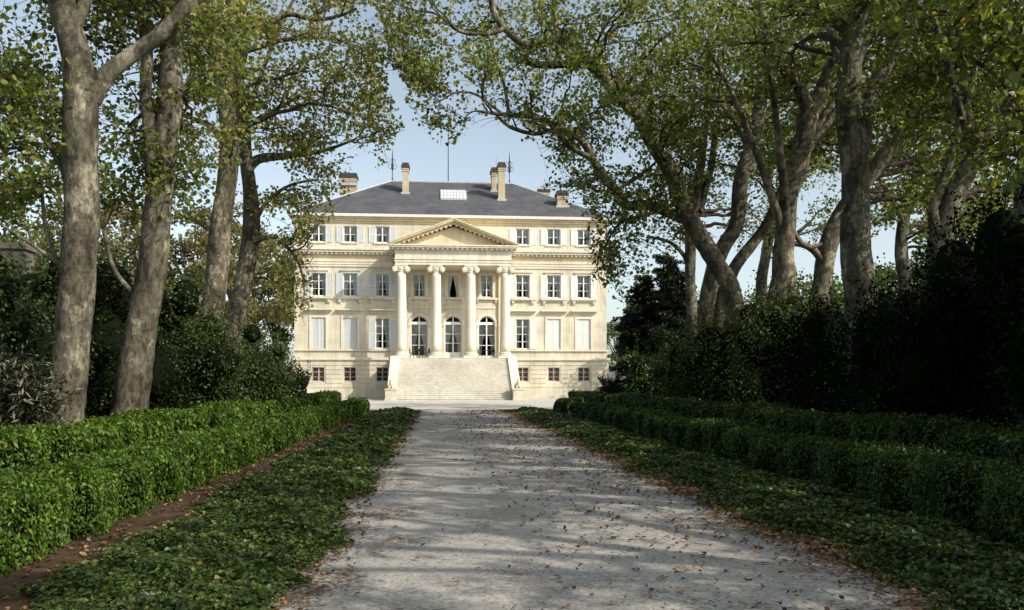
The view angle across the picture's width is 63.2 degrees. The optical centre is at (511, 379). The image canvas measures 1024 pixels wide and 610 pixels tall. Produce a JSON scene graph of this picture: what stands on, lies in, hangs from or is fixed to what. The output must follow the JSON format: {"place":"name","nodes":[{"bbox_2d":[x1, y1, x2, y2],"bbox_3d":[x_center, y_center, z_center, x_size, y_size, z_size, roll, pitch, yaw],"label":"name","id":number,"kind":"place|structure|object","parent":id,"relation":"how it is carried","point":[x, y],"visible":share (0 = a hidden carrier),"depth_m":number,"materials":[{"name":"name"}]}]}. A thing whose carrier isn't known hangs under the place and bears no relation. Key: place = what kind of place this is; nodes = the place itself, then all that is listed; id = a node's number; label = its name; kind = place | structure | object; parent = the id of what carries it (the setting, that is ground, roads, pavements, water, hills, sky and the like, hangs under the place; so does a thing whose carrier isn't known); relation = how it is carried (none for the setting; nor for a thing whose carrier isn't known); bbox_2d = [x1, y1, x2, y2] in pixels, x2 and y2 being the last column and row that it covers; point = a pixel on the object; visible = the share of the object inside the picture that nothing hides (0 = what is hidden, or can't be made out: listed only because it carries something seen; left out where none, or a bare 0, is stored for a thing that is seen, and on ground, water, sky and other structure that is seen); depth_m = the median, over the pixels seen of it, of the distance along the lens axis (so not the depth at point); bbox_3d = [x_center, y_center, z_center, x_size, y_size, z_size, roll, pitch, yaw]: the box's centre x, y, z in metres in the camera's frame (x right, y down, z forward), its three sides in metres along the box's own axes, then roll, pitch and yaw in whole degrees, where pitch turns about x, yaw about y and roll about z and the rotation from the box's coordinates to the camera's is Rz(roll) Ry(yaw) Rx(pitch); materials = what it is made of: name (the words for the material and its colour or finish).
{"place":"outdoors","nodes":[
{"label":"outdoors","id":0,"kind":"place"},
{"bbox_2d":[0,410,376,609],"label":"soil strip","id":1,"kind":"object","parent":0,"point":[8,585],"visible":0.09,"depth_m":9.24,"materials":[{"name":"brown soil"}]},
{"bbox_2d":[10,406,422,609],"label":"ivy bed","id":2,"kind":"object","parent":1,"relation":"on","point":[249,541],"visible":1,"depth_m":8.23,"materials":[{"name":"plant"}]},
{"bbox_2d":[344,396,369,417],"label":"hedge","id":3,"kind":"object","parent":1,"relation":"on","point":[360,406],"visible":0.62,"depth_m":37.62,"materials":[{"name":"green plant"}]},
{"bbox_2d":[341,398,558,409],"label":"forecourt","id":4,"kind":"structure","parent":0,"point":[381,403],"depth_m":59.88,"materials":[{"name":"beige gravel"}]},
{"bbox_2d":[232,248,293,349],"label":"broadleaf tree","id":5,"kind":"object","parent":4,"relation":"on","point":[276,326],"visible":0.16,"depth_m":91.18,"materials":[{"name":"green plant"}]},
{"bbox_2d":[288,113,612,400],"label":"chateau","id":6,"kind":"structure","parent":4,"relation":"on","point":[454,276],"depth_m":78.53,"materials":[{"name":"stone"}]},
{"bbox_2d":[312,367,324,381],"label":"window","id":7,"kind":"structure","parent":6,"relation":"in","point":[318,374],"depth_m":77.77,"materials":[{"name":"white paint"}]},
{"bbox_2d":[312,226,324,241],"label":"window","id":8,"kind":"structure","parent":6,"relation":"in","point":[319,229],"depth_m":78.01,"materials":[{"name":"white paint"}]},
{"bbox_2d":[312,273,325,295],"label":"window","id":9,"kind":"structure","parent":6,"relation":"in","point":[321,276],"depth_m":78.01,"materials":[{"name":"white paint"}]},
{"bbox_2d":[344,367,355,381],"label":"window","id":10,"kind":"structure","parent":6,"relation":"in","point":[346,374],"depth_m":78.01,"materials":[{"name":"white paint"}]},
{"bbox_2d":[343,273,356,295],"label":"window","id":11,"kind":"structure","parent":6,"relation":"in","point":[346,276],"depth_m":78.26,"materials":[{"name":"white paint"}]},
{"bbox_2d":[344,226,356,241],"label":"window","id":12,"kind":"structure","parent":6,"relation":"in","point":[346,228],"depth_m":78.26,"materials":[{"name":"white paint"}]},
{"bbox_2d":[376,367,387,381],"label":"window","id":13,"kind":"structure","parent":6,"relation":"in","point":[380,374],"depth_m":78.26,"materials":[{"name":"white paint"}]},
{"bbox_2d":[376,274,388,296],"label":"window","id":14,"kind":"structure","parent":6,"relation":"in","point":[379,277],"depth_m":78.53,"materials":[{"name":"white paint"}]},
{"bbox_2d":[376,227,388,242],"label":"window","id":15,"kind":"structure","parent":6,"relation":"in","point":[378,229],"depth_m":78.51,"materials":[{"name":"white paint"}]},
{"bbox_2d":[376,318,388,348],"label":"window","id":16,"kind":"structure","parent":6,"relation":"in","point":[380,322],"depth_m":78.53,"materials":[{"name":"white paint"}]},
{"bbox_2d":[388,379,394,388],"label":"stone statue","id":17,"kind":"object","parent":6,"relation":"on","point":[391,385],"visible":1,"depth_m":68.19,"materials":[{"name":"stone"}]},
{"bbox_2d":[413,274,424,296],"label":"window","id":18,"kind":"structure","parent":6,"relation":"in","point":[421,277],"depth_m":78.82,"materials":[{"name":"white paint"}]},
{"bbox_2d":[411,316,427,357],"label":"french door","id":19,"kind":"structure","parent":6,"relation":"in","point":[422,326],"depth_m":78.78,"materials":[{"name":"white paint"}]},
{"bbox_2d":[447,275,458,296],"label":"window","id":20,"kind":"structure","parent":6,"relation":"in","point":[449,277],"depth_m":79.05,"materials":[{"name":"white paint"}]},
{"bbox_2d":[445,316,460,357],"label":"french door","id":21,"kind":"structure","parent":6,"relation":"in","point":[452,326],"depth_m":79.05,"materials":[{"name":"white paint"}]},
{"bbox_2d":[481,275,491,297],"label":"window","id":22,"kind":"structure","parent":6,"relation":"in","point":[486,279],"depth_m":79.38,"materials":[{"name":"white paint"}]},
{"bbox_2d":[478,317,494,357],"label":"french door","id":23,"kind":"structure","parent":6,"relation":"in","point":[486,326],"depth_m":79.34,"materials":[{"name":"white paint"}]},
{"bbox_2d":[514,379,520,387],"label":"stone statue","id":24,"kind":"object","parent":6,"relation":"on","point":[517,385],"visible":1,"depth_m":69.10,"materials":[{"name":"stone"}]},
{"bbox_2d":[516,275,528,297],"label":"window","id":25,"kind":"structure","parent":6,"relation":"in","point":[524,278],"depth_m":79.67,"materials":[{"name":"white paint"}]},
{"bbox_2d":[516,229,528,244],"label":"window","id":26,"kind":"structure","parent":6,"relation":"in","point":[518,231],"depth_m":79.67,"materials":[{"name":"white paint"}]},
{"bbox_2d":[516,319,528,348],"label":"window","id":27,"kind":"structure","parent":6,"relation":"in","point":[524,323],"depth_m":79.67,"materials":[{"name":"white paint"}]},
{"bbox_2d":[518,367,528,381],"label":"window","id":28,"kind":"structure","parent":6,"relation":"in","point":[522,374],"depth_m":79.32,"materials":[{"name":"white paint"}]},
{"bbox_2d":[547,276,559,297],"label":"window","id":29,"kind":"structure","parent":6,"relation":"in","point":[556,279],"depth_m":79.92,"materials":[{"name":"white paint"}]},
{"bbox_2d":[547,229,559,244],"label":"window","id":30,"kind":"structure","parent":6,"relation":"in","point":[556,232],"depth_m":79.92,"materials":[{"name":"white paint"}]},
{"bbox_2d":[548,367,559,381],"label":"window","id":31,"kind":"structure","parent":6,"relation":"in","point":[550,374],"depth_m":79.69,"materials":[{"name":"white paint"}]},
{"bbox_2d":[577,276,589,297],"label":"window","id":32,"kind":"structure","parent":6,"relation":"in","point":[585,279],"depth_m":80.18,"materials":[{"name":"white paint"}]},
{"bbox_2d":[577,230,589,245],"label":"window","id":33,"kind":"structure","parent":6,"relation":"in","point":[579,232],"depth_m":80.18,"materials":[{"name":"white paint"}]},
{"bbox_2d":[578,367,589,381],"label":"window","id":34,"kind":"structure","parent":6,"relation":"in","point":[583,374],"depth_m":79.94,"materials":[{"name":"white paint"}]},
{"bbox_2d":[0,0,1022,379],"label":"sky","id":35,"kind":"structure","parent":0,"point":[477,149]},
{"bbox_2d":[259,409,933,609],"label":"drive","id":36,"kind":"structure","parent":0,"point":[393,573],"depth_m":8.66,"materials":[{"name":"grey gravel"}]},
{"bbox_2d":[0,409,948,609],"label":"fallen leaves","id":37,"kind":"object","parent":36,"relation":"on","point":[795,538],"visible":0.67,"depth_m":9.95,"materials":[{"name":"brown plant"}]},
{"label":"ground","id":38,"kind":"structure","parent":0,"visible":0},
{"bbox_2d":[0,200,48,269],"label":"broadleaf tree","id":39,"kind":"object","parent":38,"relation":"on","point":[20,240],"visible":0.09,"depth_m":48.62,"materials":[{"name":"green plant"}]},
{"bbox_2d":[0,253,55,388],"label":"shrub","id":40,"kind":"object","parent":38,"relation":"on","point":[19,334],"visible":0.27,"depth_m":18.34,"materials":[{"name":"green plant"}]},
{"bbox_2d":[0,323,82,427],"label":"shrub","id":41,"kind":"object","parent":38,"relation":"on","point":[32,401],"visible":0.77,"depth_m":14.93,"materials":[{"name":"green plant"}]},
{"bbox_2d":[0,265,125,420],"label":"shrub","id":42,"kind":"object","parent":38,"relation":"on","point":[100,376],"visible":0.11,"depth_m":21.21,"materials":[{"name":"green plant"}]},
{"bbox_2d":[0,220,137,323],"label":"shrub","id":43,"kind":"object","parent":38,"relation":"on","point":[36,287],"visible":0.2,"depth_m":29.02,"materials":[{"name":"green plant"}]},
{"bbox_2d":[0,155,137,276],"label":"broadleaf tree","id":44,"kind":"object","parent":38,"relation":"on","point":[112,244],"visible":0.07,"depth_m":50.45,"materials":[{"name":"green plant"}]},
{"bbox_2d":[0,242,175,325],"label":"outbuilding","id":45,"kind":"structure","parent":38,"relation":"on","point":[28,250],"depth_m":38.67,"materials":[{"name":"stone"}]},
{"bbox_2d":[29,173,185,283],"bbox_3d":[-29.051,-6.711,60.109,10.676,17.137,9.946,0,0,-5],"label":"broadleaf tree","id":46,"kind":"object","parent":38,"relation":"on","point":[120,217],"visible":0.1,"depth_m":58.48,"materials":[{"name":"green plant"}]},
{"bbox_2d":[33,239,205,416],"bbox_3d":[-11.629,-1.185,24.435,5.430,5.948,4.776,0,0,-5],"label":"shrub","id":47,"kind":"object","parent":38,"relation":"on","point":[164,379],"visible":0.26,"depth_m":23.71,"materials":[{"name":"green plant"}]},
{"bbox_2d":[0,0,275,424],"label":"plane tree","id":48,"kind":"object","parent":38,"relation":"on","point":[84,90],"visible":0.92,"depth_m":16.84,"materials":[{"name":"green plant"}]},
{"bbox_2d":[0,0,288,415],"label":"plane tree","id":49,"kind":"object","parent":38,"relation":"on","point":[158,153],"visible":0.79,"depth_m":20.37,"materials":[{"name":"green plant"}]},
{"bbox_2d":[0,389,341,477],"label":"hedge","id":50,"kind":"object","parent":38,"relation":"on","point":[31,445],"visible":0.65,"depth_m":15.13,"materials":[{"name":"green plant"}]},
{"bbox_2d":[0,400,351,579],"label":"hedge","id":51,"kind":"object","parent":38,"relation":"on","point":[45,509],"visible":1,"depth_m":10.53,"materials":[{"name":"green plant"}]},
{"bbox_2d":[122,257,238,404],"bbox_3d":[-10.777,-0.959,26.057,3.960,5.494,4.582,0,0,-5],"label":"shrub","id":52,"kind":"object","parent":38,"relation":"on","point":[185,299],"visible":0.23,"depth_m":25.11,"materials":[{"name":"green plant"}]},
{"bbox_2d":[117,188,259,330],"bbox_3d":[-22.788,-5.678,58.073,10.363,15.071,10.485,0,0,-5],"label":"broadleaf tree","id":53,"kind":"object","parent":38,"relation":"on","point":[202,218],"visible":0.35,"depth_m":56.48,"materials":[{"name":"green plant"}]},
{"bbox_2d":[169,308,224,341],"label":"shrub","id":54,"kind":"object","parent":38,"relation":"on","point":[189,325],"depth_m":38.01,"materials":[{"name":"green plant"}]},
{"bbox_2d":[149,302,276,409],"bbox_3d":[-9.768,-0.352,25.952,4.408,4.286,4.988,0,0,-5],"label":"shrub","id":55,"kind":"object","parent":38,"relation":"on","point":[214,366],"visible":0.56,"depth_m":25.14,"materials":[{"name":"green plant"}]},
{"bbox_2d":[188,200,305,338],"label":"broadleaf tree","id":56,"kind":"object","parent":38,"relation":"on","point":[275,310],"visible":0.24,"depth_m":69.67,"materials":[{"name":"green plant"}]},
{"bbox_2d":[222,316,278,358],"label":"shrub","id":57,"kind":"object","parent":38,"relation":"on","point":[253,344],"visible":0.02,"depth_m":42.41,"materials":[{"name":"green plant"}]},
{"bbox_2d":[95,0,426,326],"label":"plane tree","id":58,"kind":"object","parent":38,"relation":"on","point":[218,253],"visible":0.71,"depth_m":27.56,"materials":[{"name":"green plant"}]},
{"bbox_2d":[228,331,305,411],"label":"shrub","id":59,"kind":"object","parent":38,"relation":"on","point":[278,384],"visible":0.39,"depth_m":29.45,"materials":[{"name":"green plant"}]},
{"bbox_2d":[256,322,298,378],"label":"shrub","id":60,"kind":"object","parent":38,"relation":"on","point":[282,354],"visible":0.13,"depth_m":45.08,"materials":[{"name":"green plant"}]},
{"bbox_2d":[158,0,404,351],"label":"plane tree","id":61,"kind":"object","parent":38,"relation":"on","point":[246,268],"visible":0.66,"depth_m":30.31,"materials":[{"name":"green plant"}]},
{"bbox_2d":[273,360,311,397],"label":"shrub","id":62,"kind":"object","parent":38,"relation":"on","point":[304,380],"visible":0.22,"depth_m":35.48,"materials":[{"name":"green plant"}]},
{"bbox_2d":[335,0,743,330],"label":"plane tree","id":63,"kind":"object","parent":38,"relation":"on","point":[684,213],"visible":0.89,"depth_m":27.99,"materials":[{"name":"green plant"}]},
{"bbox_2d":[594,362,622,393],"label":"shrub","id":64,"kind":"object","parent":38,"relation":"on","point":[609,382],"visible":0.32,"depth_m":41.66,"materials":[{"name":"green plant"}]},
{"bbox_2d":[607,320,622,375],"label":"broadleaf tree","id":65,"kind":"object","parent":38,"relation":"on","point":[611,333],"visible":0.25,"depth_m":116.73,"materials":[{"name":"green plant"}]},
{"bbox_2d":[616,333,628,364],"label":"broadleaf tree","id":66,"kind":"object","parent":38,"relation":"on","point":[619,352],"visible":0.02,"depth_m":105.17,"materials":[{"name":"green plant"}]},
{"bbox_2d":[613,333,671,396],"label":"shrub","id":67,"kind":"object","parent":38,"relation":"on","point":[639,370],"visible":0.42,"depth_m":37.57,"materials":[{"name":"green plant"}]},
{"bbox_2d":[610,253,698,393],"bbox_3d":[7.154,-1.912,40.987,5.145,8.677,5.123,0,0,-5],"label":"fir tree","id":68,"kind":"object","parent":38,"relation":"on","point":[659,309],"visible":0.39,"depth_m":40.28,"materials":[{"name":"green plant"}]},
{"bbox_2d":[629,320,695,396],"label":"shrub","id":69,"kind":"object","parent":38,"relation":"on","point":[659,371],"visible":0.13,"depth_m":33.42,"materials":[{"name":"green plant"}]},
{"bbox_2d":[640,313,710,400],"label":"shrub","id":70,"kind":"object","parent":38,"relation":"on","point":[674,354],"visible":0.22,"depth_m":30.89,"materials":[{"name":"green plant"}]},
{"bbox_2d":[621,0,802,340],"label":"plane tree","id":71,"kind":"object","parent":38,"relation":"on","point":[689,254],"visible":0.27,"depth_m":34.04,"materials":[{"name":"green plant"}]},
{"bbox_2d":[666,282,767,403],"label":"shrub","id":72,"kind":"object","parent":38,"relation":"on","point":[712,363],"visible":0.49,"depth_m":27.93,"materials":[{"name":"green plant"}]},
{"bbox_2d":[639,0,840,333],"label":"plane tree","id":73,"kind":"object","parent":38,"relation":"on","point":[710,287],"visible":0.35,"depth_m":31.32,"materials":[{"name":"green plant"}]},
{"bbox_2d":[599,0,903,404],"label":"plane tree","id":74,"kind":"object","parent":38,"relation":"on","point":[811,104],"visible":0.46,"depth_m":24.91,"materials":[{"name":"green plant"}]},
{"bbox_2d":[722,286,806,331],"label":"broadleaf tree","id":75,"kind":"object","parent":38,"relation":"on","point":[753,293],"depth_m":66.07,"materials":[{"name":"green plant"}]},
{"bbox_2d":[710,268,845,411],"bbox_3d":[7.896,-0.760,24.254,4.260,5.473,3.999,0,0,-5],"label":"shrub","id":76,"kind":"object","parent":38,"relation":"on","point":[765,340],"visible":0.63,"depth_m":23.72,"materials":[{"name":"green plant"}]},
{"bbox_2d":[748,271,842,303],"bbox_3d":[20.961,-2.940,59.819,9.386,9.595,10.005,0,0,8],"label":"broadleaf tree","id":77,"kind":"object","parent":38,"relation":"on","point":[805,284],"visible":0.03,"depth_m":59.66,"materials":[{"name":"green plant"}]},
{"bbox_2d":[568,389,1023,477],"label":"hedge","id":78,"kind":"object","parent":38,"relation":"on","point":[969,438],"visible":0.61,"depth_m":14.95,"materials":[{"name":"green plant"}]},
{"bbox_2d":[718,42,873,304],"bbox_3d":[14.628,-8.493,43.962,9.861,20.610,9.356,0,0,-5],"label":"plane tree","id":79,"kind":"object","parent":38,"relation":"on","point":[763,266],"visible":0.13,"depth_m":43.41,"materials":[{"name":"green plant"}]},
{"bbox_2d":[660,0,952,382],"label":"plane tree","id":80,"kind":"object","parent":38,"relation":"on","point":[855,114],"visible":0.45,"depth_m":20.45,"materials":[{"name":"green plant"}]},
{"bbox_2d":[765,285,909,413],"bbox_3d":[8.621,-0.354,22.366,3.872,4.281,3.356,0,0,-5],"label":"shrub","id":81,"kind":"object","parent":38,"relation":"on","point":[819,324],"visible":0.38,"depth_m":22.12,"materials":[{"name":"green plant"}]},
{"bbox_2d":[802,264,896,312],"bbox_3d":[23.269,-2.956,54.246,10.662,9.628,9.840,0,0,41],"label":"broadleaf tree","id":82,"kind":"object","parent":38,"relation":"on","point":[840,297],"visible":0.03,"depth_m":53.23,"materials":[{"name":"green plant"}]},
{"bbox_2d":[805,236,924,420],"bbox_3d":[8.826,-0.688,19.344,3.340,4.950,4.110,0,0,-5],"label":"shrub","id":83,"kind":"object","parent":38,"relation":"on","point":[852,390],"visible":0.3,"depth_m":18.98,"materials":[{"name":"green plant"}]},
{"bbox_2d":[737,0,1023,312],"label":"plane tree","id":84,"kind":"object","parent":38,"relation":"on","point":[945,201],"visible":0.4,"depth_m":17.69,"materials":[{"name":"green plant"}]},
{"bbox_2d":[874,259,921,296],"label":"broadleaf tree","id":85,"kind":"object","parent":38,"relation":"on","point":[880,271],"visible":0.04,"depth_m":49.97,"materials":[{"name":"green plant"}]},
{"bbox_2d":[794,0,1015,307],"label":"plane tree","id":86,"kind":"object","parent":38,"relation":"on","point":[824,255],"visible":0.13,"depth_m":25.44,"materials":[{"name":"green plant"}]},
{"bbox_2d":[822,237,1007,427],"bbox_3d":[7.928,-0.502,15.919,3.529,4.579,3.114,0,0,-5],"label":"shrub","id":87,"kind":"object","parent":38,"relation":"on","point":[913,386],"visible":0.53,"depth_m":15.33,"materials":[{"name":"green plant"}]},
{"bbox_2d":[811,0,1023,223],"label":"plane tree","id":88,"kind":"object","parent":38,"relation":"on","point":[963,13],"visible":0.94,"depth_m":13.12,"materials":[{"name":"green plant"}]},
{"bbox_2d":[862,51,1012,297],"bbox_3d":[17.894,-6.816,36.733,9.779,17.250,8.458,0,0,-5],"label":"plane tree","id":89,"kind":"object","parent":38,"relation":"on","point":[904,230],"visible":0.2,"depth_m":35.87,"materials":[{"name":"green plant"}]},
{"bbox_2d":[874,0,1023,428],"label":"plane tree","id":90,"kind":"object","parent":38,"relation":"on","point":[1004,49],"visible":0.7,"depth_m":14.63,"materials":[{"name":"green plant"}]},
{"bbox_2d":[892,188,1020,429],"bbox_3d":[8.840,-0.857,15.496,3.351,5.285,3.031,0,0,-32],"label":"shrub","id":91,"kind":"object","parent":38,"relation":"on","point":[942,280],"visible":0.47,"depth_m":15.07,"materials":[{"name":"green plant"}]},
{"bbox_2d":[909,194,1011,277],"bbox_3d":[26.189,-4.384,45.599,9.473,12.483,9.939,0,0,29],"label":"broadleaf tree","id":92,"kind":"object","parent":38,"relation":"on","point":[913,252],"visible":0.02,"depth_m":45.25,"materials":[{"name":"green plant"}]},
{"bbox_2d":[945,158,1023,429],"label":"shrub","id":93,"kind":"object","parent":38,"relation":"on","point":[999,244],"visible":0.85,"depth_m":13.40,"materials":[{"name":"green plant"}]},
{"label":"soil strip","id":94,"kind":"structure","parent":38,"relation":"on","visible":0},
{"bbox_2d":[553,397,585,414],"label":"hedge","id":95,"kind":"object","parent":94,"relation":"on","point":[562,405],"visible":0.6,"depth_m":37.35,"materials":[{"name":"green plant"}]},
{"bbox_2d":[508,406,1023,609],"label":"ivy bed","id":96,"kind":"object","parent":94,"relation":"on","point":[959,567],"visible":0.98,"depth_m":9.37,"materials":[{"name":"plant"}]},
{"bbox_2d":[569,401,1023,544],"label":"hedge","id":97,"kind":"object","parent":94,"relation":"on","point":[963,491],"visible":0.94,"depth_m":11.36,"materials":[{"name":"green plant"}]}
]}

